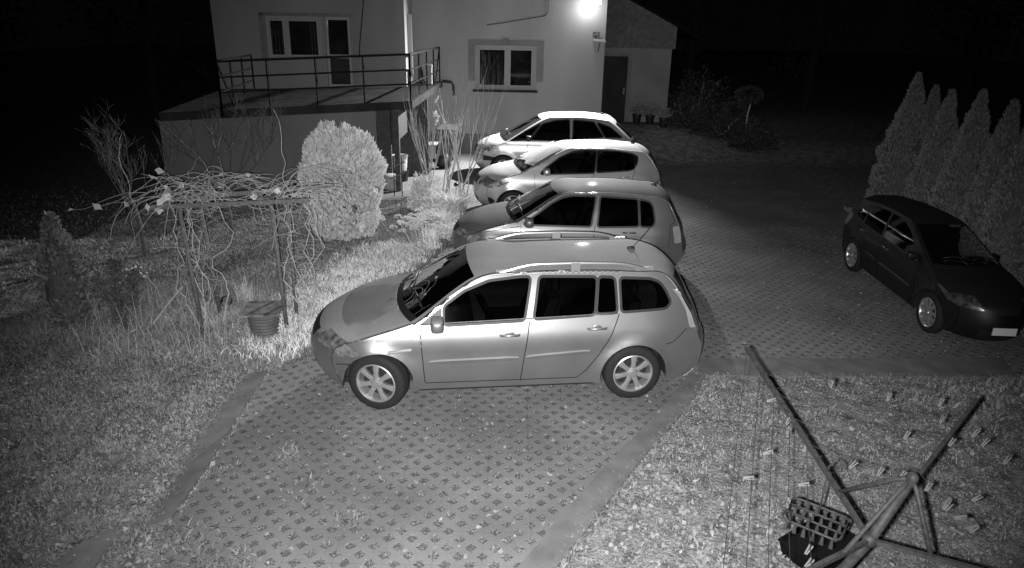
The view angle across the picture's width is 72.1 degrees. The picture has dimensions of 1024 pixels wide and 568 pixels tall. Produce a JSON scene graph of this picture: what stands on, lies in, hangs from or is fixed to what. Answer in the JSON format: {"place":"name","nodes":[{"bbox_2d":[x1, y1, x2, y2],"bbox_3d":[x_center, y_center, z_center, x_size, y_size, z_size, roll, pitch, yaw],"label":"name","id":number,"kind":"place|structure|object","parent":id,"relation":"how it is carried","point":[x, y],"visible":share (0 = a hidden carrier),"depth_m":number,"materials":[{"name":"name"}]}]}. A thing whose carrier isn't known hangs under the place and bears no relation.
{"place":"outdoors","nodes":[
{"label":"outdoors","id":0,"kind":"place"},
{"bbox_2d":[436,153,450,168],"bbox_3d":[-1.950,-3.485,19.935,0.466,0.424,0.340,1,20,0],"label":"sack","id":1,"kind":"object","parent":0,"point":[440,162],"visible":0.74,"depth_m":19.80,"materials":[{"name":"black plastic"}]},
{"bbox_2d":[0,44,1023,567],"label":"ground","id":2,"kind":"structure","parent":0,"point":[832,138],"depth_m":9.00,"materials":[{"name":"grey plant"}]},
{"bbox_2d":[35,210,101,330],"bbox_3d":[-5.854,-0.171,9.148,0.734,1.623,0.734,1,20,0],"label":"overgrown shrub","id":3,"kind":"object","parent":2,"relation":"on","point":[64,290],"visible":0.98,"depth_m":9.04,"materials":[{"name":"grey plant"}]},
{"bbox_2d":[46,530,123,567],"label":"kerb strip","id":4,"kind":"object","parent":2,"relation":"on","point":[91,548],"visible":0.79,"depth_m":5.36,"materials":[{"name":"concrete"}]},
{"bbox_2d":[101,324,120,339],"bbox_3d":[-5.190,0.623,9.113,0.028,0.044,0.433,1,20,-1],"label":"stick","id":5,"kind":"object","parent":2,"relation":"on","point":[110,332],"visible":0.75,"depth_m":9.07,"materials":[{"name":"grey wood"}]},
{"bbox_2d":[90,273,132,329],"bbox_3d":[-5.223,0.215,9.162,0.476,0.826,0.303,1,20,0],"label":"dry plant","id":6,"kind":"object","parent":2,"relation":"on","point":[106,290],"visible":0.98,"depth_m":9.12,"materials":[{"name":"grey plant"}]},
{"bbox_2d":[104,257,131,311],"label":"dry plant","id":7,"kind":"object","parent":2,"relation":"on","point":[116,280],"visible":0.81,"depth_m":9.50,"materials":[{"name":"grey plant"}]},
{"bbox_2d":[75,94,179,255],"bbox_3d":[-6.441,-1.726,11.691,2.324,2.768,1.062,12,23,28],"label":"bare tree","id":8,"kind":"object","parent":2,"relation":"on","point":[143,239],"visible":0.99,"depth_m":11.64,"materials":[{"name":"grey plant"}]},
{"bbox_2d":[122,265,142,310],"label":"dry plant","id":9,"kind":"object","parent":2,"relation":"on","point":[132,283],"visible":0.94,"depth_m":9.74,"materials":[{"name":"grey plant"}]},
{"bbox_2d":[119,266,161,301],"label":"rose branch","id":10,"kind":"object","parent":2,"relation":"on","point":[150,268],"visible":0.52,"depth_m":10.05,"materials":[{"name":"grey plant"}]},
{"bbox_2d":[67,266,228,356],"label":"dry stalks","id":11,"kind":"object","parent":2,"relation":"on","point":[187,289],"visible":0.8,"depth_m":9.10,"materials":[{"name":"grey plant"}]},
{"bbox_2d":[152,286,182,323],"bbox_3d":[-4.684,0.284,9.579,0.028,0.371,0.577,9,22,21],"label":"stick","id":12,"kind":"object","parent":2,"relation":"on","point":[169,302],"visible":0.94,"depth_m":9.57,"materials":[{"name":"grey wood"}]},
{"bbox_2d":[144,370,266,530],"bbox_3d":[-2.925,1.518,6.931,0.242,0.085,2.759,0,20,-2],"label":"kerb strip","id":13,"kind":"object","parent":2,"relation":"on","point":[225,421],"visible":0.82,"depth_m":6.68,"materials":[{"name":"concrete"}]},
{"bbox_2d":[153,83,284,235],"bbox_3d":[-5.060,-2.272,13.097,2.379,2.868,1.748,7,21,15],"label":"bare tree","id":14,"kind":"object","parent":2,"relation":"on","point":[230,220],"visible":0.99,"depth_m":12.92,"materials":[{"name":"grey plant"}]},
{"bbox_2d":[0,213,438,369],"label":"tall grass","id":15,"kind":"structure","parent":2,"relation":"on","point":[36,317],"depth_m":9.74,"materials":[{"name":"grey plant"}]},
{"bbox_2d":[67,111,377,327],"bbox_3d":[-3.559,-0.763,8.938,3.537,2.867,1.993,1,20,0],"label":"grape vine","id":16,"kind":"object","parent":2,"relation":"on","point":[165,196],"visible":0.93,"depth_m":8.94,"materials":[{"name":"grey plant"}]},
{"bbox_2d":[220,295,232,305],"bbox_3d":[-4.087,0.226,10.070,0.184,0.193,0.213,-6,21,-19],"label":"flower pot","id":17,"kind":"object","parent":2,"relation":"on","point":[223,298],"visible":0.62,"depth_m":10.08,"materials":[{"name":"black plastic"}]},
{"bbox_2d":[145,184,332,334],"bbox_3d":[-3.429,-0.317,9.214,2.174,1.936,0.782,1,20,0],"label":"arbour","id":18,"kind":"object","parent":2,"relation":"on","point":[268,200],"visible":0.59,"depth_m":9.01,"materials":[{"name":"wood"}]},
{"bbox_2d":[225,271,261,303],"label":"spiky grass","id":19,"kind":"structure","parent":2,"relation":"on","point":[246,295],"depth_m":10.17,"materials":[{"name":"grey plant"}]},
{"bbox_2d":[239,301,282,338],"bbox_3d":[-3.214,0.491,9.126,0.480,0.385,0.480,-2,20,-8],"label":"plant pot","id":20,"kind":"object","parent":2,"relation":"on","point":[263,318],"visible":0.96,"depth_m":9.00,"materials":[{"name":"grey plastic"}]},
{"bbox_2d":[196,238,441,361],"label":"pale grass","id":21,"kind":"structure","parent":2,"relation":"on","point":[329,299],"depth_m":11.00,"materials":[{"name":"grey plant"}]},
{"bbox_2d":[295,119,388,243],"bbox_3d":[-3.129,-1.912,13.094,1.543,2.258,1.748,19,27,41],"label":"ball thuja","id":22,"kind":"object","parent":2,"relation":"on","point":[351,151],"visible":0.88,"depth_m":12.62,"materials":[{"name":"grey plant"}]},
{"bbox_2d":[381,190,424,200],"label":"path slab","id":23,"kind":"structure","parent":2,"relation":"on","point":[388,195],"depth_m":16.69,"materials":[{"name":"concrete"}]},
{"bbox_2d":[390,156,404,195],"bbox_3d":[-2.687,-2.508,16.485,0.375,0.951,0.139,-7,22,-22],"label":"folding rack","id":24,"kind":"object","parent":23,"relation":"on","point":[393,166],"visible":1,"depth_m":16.43,"materials":[{"name":"metal"}]},
{"bbox_2d":[376,203,451,244],"bbox_3d":[-1.594,-1.084,13.071,1.767,0.682,1.074,-7,22,-21],"label":"sedum plant","id":25,"kind":"object","parent":2,"relation":"on","point":[418,219],"visible":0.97,"depth_m":12.90,"materials":[{"name":"grey plant"}]},
{"bbox_2d":[406,169,440,211],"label":"flowering bush","id":26,"kind":"object","parent":2,"relation":"on","point":[420,189],"visible":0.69,"depth_m":15.28,"materials":[{"name":"grey plant"}]},
{"bbox_2d":[412,221,446,249],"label":"spiky grass","id":27,"kind":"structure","parent":2,"relation":"on","point":[430,238],"depth_m":12.68,"materials":[{"name":"grey plant"}]},
{"bbox_2d":[159,0,702,193],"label":"house","id":28,"kind":"structure","parent":2,"relation":"on","point":[355,63],"depth_m":19.86,"materials":[{"name":"grey paint"}]},
{"bbox_2d":[265,16,322,57],"bbox_3d":[-6.040,-6.835,19.548,1.488,1.120,0.075,-1,20,-6],"label":"window","id":29,"kind":"structure","parent":28,"relation":"in","point":[285,20],"depth_m":19.48,"materials":[{"name":"grey plastic"}]},
{"bbox_2d":[325,17,352,86],"bbox_3d":[-4.859,-6.515,19.809,0.673,1.860,0.070,-1,20,-6],"label":"balcony door","id":30,"kind":"structure","parent":28,"relation":"in","point":[334,64],"depth_m":19.91,"materials":[{"name":"grey plastic"}]},
{"bbox_2d":[390,99,428,174],"bbox_3d":[-2.744,-3.903,18.753,1.030,2.000,0.140,1,20,0],"label":"cellar door","id":31,"kind":"structure","parent":28,"relation":"in","point":[407,146],"depth_m":18.74,"materials":[{"name":"grey wood"}]},
{"bbox_2d":[420,66,423,83],"bbox_3d":[-2.668,-6.130,20.565,0.170,0.530,0.166,1,20,0],"label":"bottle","id":32,"kind":"object","parent":28,"relation":"on","point":[421,74],"visible":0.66,"depth_m":20.52,"materials":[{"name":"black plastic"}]},
{"bbox_2d":[425,65,432,83],"bbox_3d":[-2.419,-6.096,20.470,0.200,0.540,0.220,1,20,0],"label":"box","id":33,"kind":"object","parent":28,"relation":"on","point":[429,68],"visible":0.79,"depth_m":20.36,"materials":[{"name":"grey plastic"}]},
{"bbox_2d":[473,45,537,92],"bbox_3d":[-0.199,-6.591,21.578,2.000,1.360,0.250,1,20,0],"label":"window","id":34,"kind":"structure","parent":28,"relation":"in","point":[507,67],"depth_m":21.67,"materials":[{"name":"grey plastic"}]},
{"bbox_2d":[593,32,599,37],"bbox_3d":[2.526,-7.475,21.145,0.200,0.174,0.137,1,20,0],"label":"motion light","id":35,"kind":"object","parent":28,"relation":"attached to","point":[596,34],"visible":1,"depth_m":21.07,"materials":[{"name":"black plastic"}]},
{"bbox_2d":[593,0,601,4],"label":"flood lamp","id":36,"kind":"object","parent":28,"relation":"attached to","point":[597,2],"visible":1,"depth_m":20.35,"materials":[{"name":"white plastic"}]},
{"bbox_2d":[592,37,605,50],"bbox_3d":[2.612,-7.183,21.144,0.380,0.417,0.320,1,20,0],"label":"wall canopy","id":37,"kind":"object","parent":28,"relation":"attached to","point":[601,40],"visible":1,"depth_m":21.05,"materials":[{"name":"grey plastic"}]},
{"bbox_2d":[601,56,627,120],"bbox_3d":[3.415,-6.521,23.539,0.790,2.100,0.131,1,20,0],"label":"front door","id":38,"kind":"structure","parent":28,"relation":"in","point":[615,67],"depth_m":23.52,"materials":[{"name":"black wood"}]},
{"bbox_2d":[419,189,453,220],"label":"flowering bush","id":39,"kind":"object","parent":2,"relation":"on","point":[437,199],"visible":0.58,"depth_m":14.61,"materials":[{"name":"grey plant"}]},
{"bbox_2d":[422,205,468,230],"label":"spiky grass","id":40,"kind":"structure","parent":2,"relation":"on","point":[441,216],"depth_m":13.84,"materials":[{"name":"grey plant"}]},
{"bbox_2d":[433,218,459,240],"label":"ground plant","id":41,"kind":"object","parent":2,"relation":"on","point":[447,232],"visible":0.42,"depth_m":13.39,"materials":[{"name":"grey plant"}]},
{"bbox_2d":[402,49,506,196],"bbox_3d":[-1.312,-3.696,16.362,2.386,3.327,1.161,1,20,0],"label":"bare shrub","id":42,"kind":"object","parent":2,"relation":"on","point":[455,144],"visible":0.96,"depth_m":16.46,"materials":[{"name":"grey plant"}]},
{"bbox_2d":[429,187,479,218],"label":"spiky grass","id":43,"kind":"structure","parent":2,"relation":"on","point":[457,201],"depth_m":14.81,"materials":[{"name":"grey plant"}]},
{"bbox_2d":[517,373,705,567],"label":"kerb strip","id":44,"kind":"object","parent":2,"relation":"on","point":[564,523],"visible":0.82,"depth_m":6.24,"materials":[{"name":"concrete"}]},
{"bbox_2d":[626,96,649,123],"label":"potted plant","id":45,"kind":"object","parent":2,"relation":"on","point":[636,114],"visible":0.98,"depth_m":23.29,"materials":[{"name":"grey plant"}]},
{"bbox_2d":[640,103,662,124],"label":"potted plant","id":46,"kind":"object","parent":2,"relation":"on","point":[649,118],"visible":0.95,"depth_m":23.09,"materials":[{"name":"grey plant"}]},
{"bbox_2d":[655,105,676,127],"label":"potted plant","id":47,"kind":"object","parent":2,"relation":"on","point":[664,115],"visible":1,"depth_m":22.83,"materials":[{"name":"grey plant"}]},
{"bbox_2d":[665,94,714,128],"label":"bank bush","id":48,"kind":"object","parent":2,"relation":"on","point":[689,112],"visible":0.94,"depth_m":22.80,"materials":[{"name":"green plant"}]},
{"bbox_2d":[667,65,734,115],"bbox_3d":[6.672,-6.807,25.239,2.550,2.035,2.111,1,20,0],"label":"bank bush","id":49,"kind":"object","parent":2,"relation":"on","point":[702,94],"visible":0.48,"depth_m":24.94,"materials":[{"name":"grey plant"}]},
{"bbox_2d":[687,107,764,140],"bbox_3d":[6.947,-5.292,22.984,2.646,1.092,2.100,1,20,0],"label":"bank bush","id":50,"kind":"object","parent":2,"relation":"on","point":[728,125],"visible":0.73,"depth_m":22.59,"materials":[{"name":"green plant"}]},
{"bbox_2d":[721,84,764,126],"bbox_3d":[7.318,-5.410,22.468,1.333,1.911,0.903,1,20,0],"label":"topiary tree","id":51,"kind":"object","parent":2,"relation":"on","point":[739,102],"visible":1,"depth_m":22.17,"materials":[{"name":"grey plant"}]},
{"bbox_2d":[725,121,781,152],"bbox_3d":[7.680,-4.733,22.535,1.780,0.984,1.502,1,20,0],"label":"bank bush","id":52,"kind":"object","parent":2,"relation":"on","point":[764,140],"visible":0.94,"depth_m":22.25,"materials":[{"name":"grey plant"}]},
{"bbox_2d":[777,514,861,567],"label":"black crate","id":53,"kind":"object","parent":2,"relation":"on","point":[798,547],"visible":0.44,"depth_m":5.44,"materials":[{"name":"black plastic"}]},
{"bbox_2d":[696,357,1016,378],"bbox_3d":[4.219,1.050,8.565,3.966,0.080,0.524,0,20,-2],"label":"kerb strip","id":54,"kind":"object","parent":2,"relation":"on","point":[953,367],"visible":0.81,"depth_m":8.56,"materials":[{"name":"concrete"}]},
{"bbox_2d":[723,347,1023,567],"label":"rotary dryer","id":55,"kind":"object","parent":2,"relation":"on","point":[854,550],"visible":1,"depth_m":3.59,"materials":[{"name":"metal"}]},
{"bbox_2d":[743,476,753,479],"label":"clothes peg","id":56,"kind":"object","parent":55,"relation":"attached to","point":[748,477],"visible":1,"depth_m":3.91,"materials":[{"name":"grey plastic"}]},
{"bbox_2d":[763,449,773,454],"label":"clothes peg","id":57,"kind":"object","parent":55,"relation":"attached to","point":[767,452],"visible":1,"depth_m":4.13,"materials":[{"name":"grey plastic"}]},
{"bbox_2d":[798,482,809,485],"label":"clothes peg","id":58,"kind":"object","parent":55,"relation":"attached to","point":[803,484],"visible":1,"depth_m":3.90,"materials":[{"name":"grey plastic"}]},
{"bbox_2d":[804,544,812,554],"bbox_3d":[1.458,1.307,3.462,0.021,0.059,0.012,25,26,13],"label":"clothes peg","id":59,"kind":"object","parent":55,"relation":"attached to","point":[806,552],"visible":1,"depth_m":3.46,"materials":[{"name":"grey plastic"}]},
{"bbox_2d":[804,557,814,566],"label":"clothes peg","id":60,"kind":"object","parent":55,"relation":"attached to","point":[807,562],"visible":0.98,"depth_m":3.36,"materials":[{"name":"grey plastic"}]},
{"bbox_2d":[781,459,849,549],"bbox_3d":[1.821,1.255,4.158,0.349,0.446,0.273,16,25,35],"label":"sock hanger","id":61,"kind":"object","parent":55,"relation":"hanging from","point":[820,523],"visible":0.96,"depth_m":4.20,"materials":[{"name":"plastic"}]},
{"bbox_2d":[849,460,857,467],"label":"clothes peg","id":62,"kind":"object","parent":55,"relation":"attached to","point":[853,464],"visible":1,"depth_m":4.06,"materials":[{"name":"grey plastic"}]},
{"bbox_2d":[876,467,884,475],"bbox_3d":[2.092,1.065,3.998,0.021,0.059,0.012,25,26,13],"label":"clothes peg","id":63,"kind":"object","parent":55,"relation":"attached to","point":[880,470],"visible":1,"depth_m":3.99,"materials":[{"name":"grey plastic"}]},
{"bbox_2d":[903,430,910,438],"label":"clothes peg","id":64,"kind":"object","parent":55,"relation":"attached to","point":[906,435],"visible":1,"depth_m":4.23,"materials":[{"name":"grey plastic"}]},
{"bbox_2d":[924,481,932,491],"bbox_3d":[2.267,1.104,3.832,0.021,0.059,0.012,23,24,8],"label":"clothes peg","id":65,"kind":"object","parent":55,"relation":"attached to","point":[927,487],"visible":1,"depth_m":3.83,"materials":[{"name":"grey plastic"}]},
{"bbox_2d":[937,398,944,406],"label":"clothes peg","id":66,"kind":"object","parent":55,"relation":"attached to","point":[940,402],"visible":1,"depth_m":4.44,"materials":[{"name":"grey plastic"}]},
{"bbox_2d":[939,415,944,423],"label":"clothes peg","id":67,"kind":"object","parent":55,"relation":"attached to","point":[941,420],"visible":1,"depth_m":4.28,"materials":[{"name":"grey plastic"}]},
{"bbox_2d":[941,499,950,508],"bbox_3d":[2.296,1.166,3.721,0.021,0.059,0.012,23,24,8],"label":"clothes peg","id":68,"kind":"object","parent":55,"relation":"attached to","point":[945,504],"visible":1,"depth_m":3.72,"materials":[{"name":"grey plastic"}]},
{"bbox_2d":[944,501,953,510],"bbox_3d":[2.302,1.174,3.708,0.012,0.059,0.021,-12,41,-32],"label":"clothes peg","id":69,"kind":"object","parent":55,"relation":"attached to","point":[949,506],"visible":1,"depth_m":3.70,"materials":[{"name":"grey plastic"}]},
{"bbox_2d":[948,437,955,445],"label":"clothes peg","id":70,"kind":"object","parent":55,"relation":"attached to","point":[951,442],"visible":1,"depth_m":4.09,"materials":[{"name":"grey plastic"}]},
{"bbox_2d":[954,515,966,519],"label":"clothes peg","id":71,"kind":"object","parent":55,"relation":"attached to","point":[959,517],"visible":1,"depth_m":3.62,"materials":[{"name":"grey plastic"}]},
{"bbox_2d":[966,524,978,529],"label":"clothes peg","id":72,"kind":"object","parent":55,"relation":"attached to","point":[972,527],"visible":1,"depth_m":3.55,"materials":[{"name":"grey plastic"}]},
{"bbox_2d":[971,429,979,436],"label":"clothes peg","id":73,"kind":"object","parent":55,"relation":"attached to","point":[974,433],"visible":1,"depth_m":4.13,"materials":[{"name":"grey plastic"}]},
{"bbox_2d":[971,494,983,501],"bbox_3d":[2.468,1.136,3.734,0.021,0.059,0.012,46,36,13],"label":"clothes peg","id":74,"kind":"object","parent":55,"relation":"attached to","point":[975,498],"visible":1,"depth_m":3.73,"materials":[{"name":"grey plastic"}]},
{"bbox_2d":[980,437,990,445],"bbox_3d":[2.739,0.915,4.073,0.021,0.059,0.012,33,30,15],"label":"clothes peg","id":75,"kind":"object","parent":55,"relation":"attached to","point":[986,441],"visible":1,"depth_m":4.07,"materials":[{"name":"grey plastic"}]},
{"bbox_2d":[1002,455,1011,464],"bbox_3d":[2.774,0.987,3.946,0.021,0.059,0.012,31,31,23],"label":"clothes peg","id":76,"kind":"object","parent":55,"relation":"attached to","point":[1007,459],"visible":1,"depth_m":3.94,"materials":[{"name":"grey plastic"}]},
{"bbox_2d":[863,72,929,197],"bbox_3d":[8.615,-3.043,15.468,1.250,3.145,1.157,1,20,0],"label":"cypress tree","id":77,"kind":"object","parent":2,"relation":"on","point":[895,165],"visible":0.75,"depth_m":15.22,"materials":[{"name":"grey plant"}]},
{"bbox_2d":[902,88,958,205],"bbox_3d":[8.361,-2.354,13.896,0.995,2.930,1.008,1,20,0],"label":"cypress tree","id":78,"kind":"object","parent":2,"relation":"on","point":[936,145],"visible":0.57,"depth_m":13.64,"materials":[{"name":"grey plant"}]},
{"bbox_2d":[920,84,941,150],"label":"cypress tree","id":79,"kind":"object","parent":2,"relation":"on","point":[931,106],"visible":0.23,"depth_m":15.25,"materials":[{"name":"grey plant"}]},
{"bbox_2d":[927,87,991,218],"bbox_3d":[8.034,-1.930,12.547,0.964,3.054,0.940,1,20,0],"label":"cypress tree","id":80,"kind":"object","parent":2,"relation":"on","point":[962,163],"visible":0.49,"depth_m":12.32,"materials":[{"name":"grey plant"}]},
{"bbox_2d":[923,65,1023,103],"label":"shed","id":81,"kind":"structure","parent":2,"relation":"on","point":[1008,91],"depth_m":33.29,"materials":[{"name":"grey"}]},
{"bbox_2d":[957,98,1021,237],"bbox_3d":[7.738,-1.457,11.325,0.926,3.000,0.902,1,20,0],"label":"cypress tree","id":82,"kind":"object","parent":2,"relation":"on","point":[999,149],"visible":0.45,"depth_m":11.09,"materials":[{"name":"grey plant"}]},
{"bbox_2d":[975,128,1023,287],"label":"cypress tree","id":83,"kind":"object","parent":2,"relation":"on","point":[1000,233],"visible":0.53,"depth_m":10.30,"materials":[{"name":"grey plant"}]},
{"bbox_2d":[0,0,1023,61],"label":"sky","id":84,"kind":"structure","parent":0,"point":[66,36],"materials":[{"name":"black"}]},
{"bbox_2d":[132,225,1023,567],"bbox_3d":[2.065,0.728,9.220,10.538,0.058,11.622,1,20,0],"label":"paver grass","id":85,"kind":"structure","parent":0,"point":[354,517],"depth_m":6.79,"materials":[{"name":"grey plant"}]},
{"bbox_2d":[154,153,1023,567],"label":"driveway","id":86,"kind":"structure","parent":0,"point":[742,211],"depth_m":7.24,"materials":[{"name":"grey concrete"}]},
{"bbox_2d":[383,172,395,189],"bbox_3d":[-3.064,-2.563,17.389,0.601,0.415,0.500,1,20,0],"label":"stone","id":87,"kind":"object","parent":86,"relation":"on","point":[389,185],"visible":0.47,"depth_m":17.19,"materials":[{"name":"grey stone"}]},
{"bbox_2d":[394,170,408,181],"bbox_3d":[-2.888,-2.813,18.289,0.440,0.270,0.440,1,20,0],"label":"tub","id":88,"kind":"object","parent":86,"relation":"on","point":[405,176],"visible":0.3,"depth_m":18.16,"materials":[{"name":"black plastic"}]},
{"bbox_2d":[392,153,407,170],"bbox_3d":[-2.882,-3.137,18.170,0.410,0.400,0.410,1,20,0],"label":"bucket","id":89,"kind":"object","parent":88,"relation":"on","point":[404,159],"visible":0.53,"depth_m":18.08,"materials":[{"name":"plastic"}]},
{"bbox_2d":[429,142,437,169],"bbox_3d":[-2.484,-3.626,19.882,0.760,0.710,0.570,1,20,0],"label":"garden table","id":90,"kind":"object","parent":86,"relation":"on","point":[435,152],"visible":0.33,"depth_m":19.60,"materials":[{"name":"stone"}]},
{"bbox_2d":[436,124,455,159],"bbox_3d":[-1.924,-4.214,21.042,0.560,1.030,0.660,2,20,4],"label":"wheelie bin","id":91,"kind":"object","parent":86,"relation":"on","point":[449,152],"visible":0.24,"depth_m":20.80,"materials":[{"name":"grey plastic"}]},
{"bbox_2d":[311,230,702,408],"bbox_3d":[-0.034,0.201,8.146,4.507,1.717,2.118,-1,20,-7],"label":"estate car","id":92,"kind":"object","parent":86,"relation":"on","point":[619,313],"visible":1,"depth_m":7.47,"materials":[{"name":"silver metal"}]},
{"bbox_2d":[0,172,1023,567],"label":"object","id":93,"kind":"object","parent":86,"relation":"on","point":[662,518],"visible":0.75,"depth_m":6.44,"materials":[{"name":"grey plant"}]},
{"bbox_2d":[474,106,634,168],"bbox_3d":[1.181,-3.965,19.258,4.454,1.902,2.111,1,20,0],"label":"people carrier car","id":94,"kind":"object","parent":86,"relation":"on","point":[526,136],"visible":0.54,"depth_m":18.49,"materials":[{"name":"silver metal"}]},
{"bbox_2d":[473,131,661,205],"bbox_3d":[1.221,-2.494,15.493,4.147,1.742,2.049,0,20,-4],"label":"compact car","id":95,"kind":"object","parent":86,"relation":"on","point":[516,177],"visible":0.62,"depth_m":14.78,"materials":[{"name":"silver metal"}]},
{"bbox_2d":[520,141,561,165],"bbox_3d":[0.592,-2.885,15.306,0.849,0.362,1.467,0,20,-4],"label":"windscreen cover","id":96,"kind":"object","parent":95,"relation":"on","point":[534,156],"visible":1,"depth_m":14.99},
{"bbox_2d":[452,171,685,265],"bbox_3d":[0.944,-1.102,11.800,3.911,1.672,2.029,1,20,0],"label":"hatchback car","id":97,"kind":"object","parent":86,"relation":"on","point":[632,209],"visible":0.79,"depth_m":11.05,"materials":[{"name":"grey paint"}]},
{"bbox_2d":[842,196,1023,340],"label":"dark hatchback car","id":98,"kind":"object","parent":86,"relation":"on","point":[939,270],"visible":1,"depth_m":9.81,"materials":[{"name":"black paint"}]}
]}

